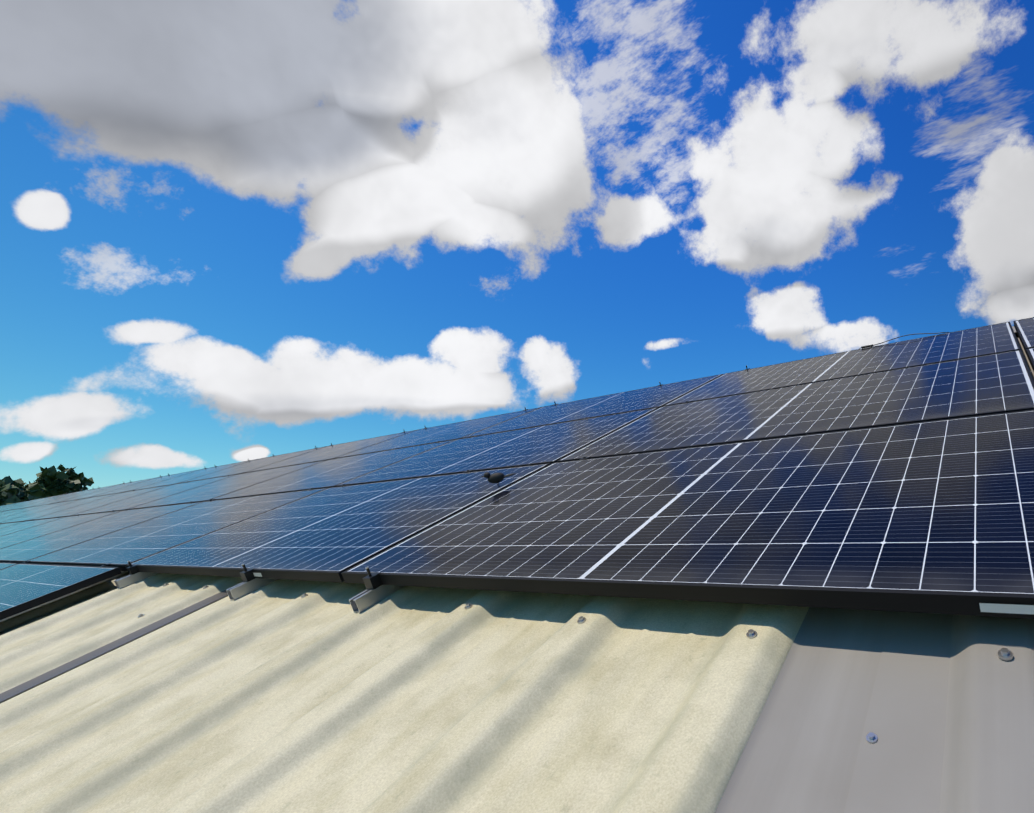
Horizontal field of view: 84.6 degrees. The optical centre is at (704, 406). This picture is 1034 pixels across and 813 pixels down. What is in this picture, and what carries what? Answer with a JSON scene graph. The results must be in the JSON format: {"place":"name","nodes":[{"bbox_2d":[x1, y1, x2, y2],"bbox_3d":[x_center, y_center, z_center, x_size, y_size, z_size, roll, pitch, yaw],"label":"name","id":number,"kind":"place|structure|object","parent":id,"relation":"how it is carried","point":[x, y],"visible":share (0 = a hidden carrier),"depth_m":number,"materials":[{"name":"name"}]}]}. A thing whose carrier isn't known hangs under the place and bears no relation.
{"place":"outdoors","nodes":[
{"label":"outdoors","id":0,"kind":"place"},
{"bbox_2d":[0,476,31,500],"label":"tree","id":1,"kind":"object","parent":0,"point":[11,486],"visible":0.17,"depth_m":48.13,"materials":[{"name":"green plant"}]},
{"bbox_2d":[0,464,93,505],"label":"tree","id":2,"kind":"object","parent":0,"point":[51,481],"visible":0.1,"depth_m":43.10,"materials":[{"name":"green plant"}]},
{"bbox_2d":[0,571,403,621],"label":"mounting rails","id":3,"kind":"object","parent":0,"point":[363,601],"visible":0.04,"depth_m":2.06,"materials":[{"name":"silver metal"}]},
{"bbox_2d":[7,365,749,589],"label":"panel clamps","id":4,"kind":"object","parent":3,"relation":"attached to","point":[372,581],"visible":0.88,"depth_m":2.09,"materials":[{"name":"black"}]},
{"bbox_2d":[0,317,1033,619],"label":"solar panel frames","id":5,"kind":"structure","parent":3,"relation":"on","point":[908,601],"depth_m":1.50,"materials":[{"name":"black metal"}]},
{"bbox_2d":[481,472,515,485],"bbox_3d":[-0.951,0.336,2.462,0.154,0.065,0.043,3,-14,-15],"label":"bird on panel","id":6,"kind":"object","parent":5,"relation":"on","point":[498,477],"visible":1,"depth_m":2.45,"materials":[{"name":"black"}]},
{"bbox_2d":[0,318,1033,611],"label":"solar panels","id":7,"kind":"object","parent":5,"relation":"in","point":[942,506],"visible":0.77,"depth_m":2.08,"materials":[{"name":"blue glass"}]},
{"bbox_2d":[253,573,1033,613],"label":"panel stickers","id":8,"kind":"object","parent":5,"relation":"attached to","point":[1008,608],"visible":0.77,"depth_m":0.84,"materials":[{"name":"white paper"}]},
{"bbox_2d":[859,332,948,348],"bbox_3d":[1.420,-0.470,3.822,0.616,0.088,0.056,-9,-16,29],"label":"panel cable","id":9,"kind":"object","parent":5,"relation":"on","point":[898,337],"visible":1,"depth_m":3.85,"materials":[{"name":"black plastic"}]},
{"bbox_2d":[0,0,1033,489],"label":"sky","id":10,"kind":"structure","parent":0,"point":[232,231],"materials":[{"name":"blue"}]},
{"bbox_2d":[137,583,1012,660],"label":"roof screws","id":11,"kind":"object","parent":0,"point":[1005,654],"visible":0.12,"depth_m":1.03,"materials":[{"name":"grey metal"}]},
{"bbox_2d":[0,573,808,812],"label":"roof sheet","id":12,"kind":"object","parent":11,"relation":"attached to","point":[279,696],"visible":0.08,"depth_m":1.16,"materials":[{"name":"beige metal"}]},
{"bbox_2d":[0,582,241,701],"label":"conduit","id":13,"kind":"object","parent":12,"relation":"on","point":[22,687],"depth_m":1.95,"materials":[{"name":"grey metal"}]},
{"bbox_2d":[715,607,1033,812],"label":"metal roof sheet","id":14,"kind":"object","parent":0,"point":[800,752],"visible":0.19,"depth_m":0.79,"materials":[{"name":"grey metal"}]},
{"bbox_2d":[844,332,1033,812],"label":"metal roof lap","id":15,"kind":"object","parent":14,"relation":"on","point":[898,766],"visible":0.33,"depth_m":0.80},
{"bbox_2d":[866,732,877,743],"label":"roof lap screws","id":16,"kind":"object","parent":15,"relation":"attached to","point":[871,738],"visible":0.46,"depth_m":0.78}
]}

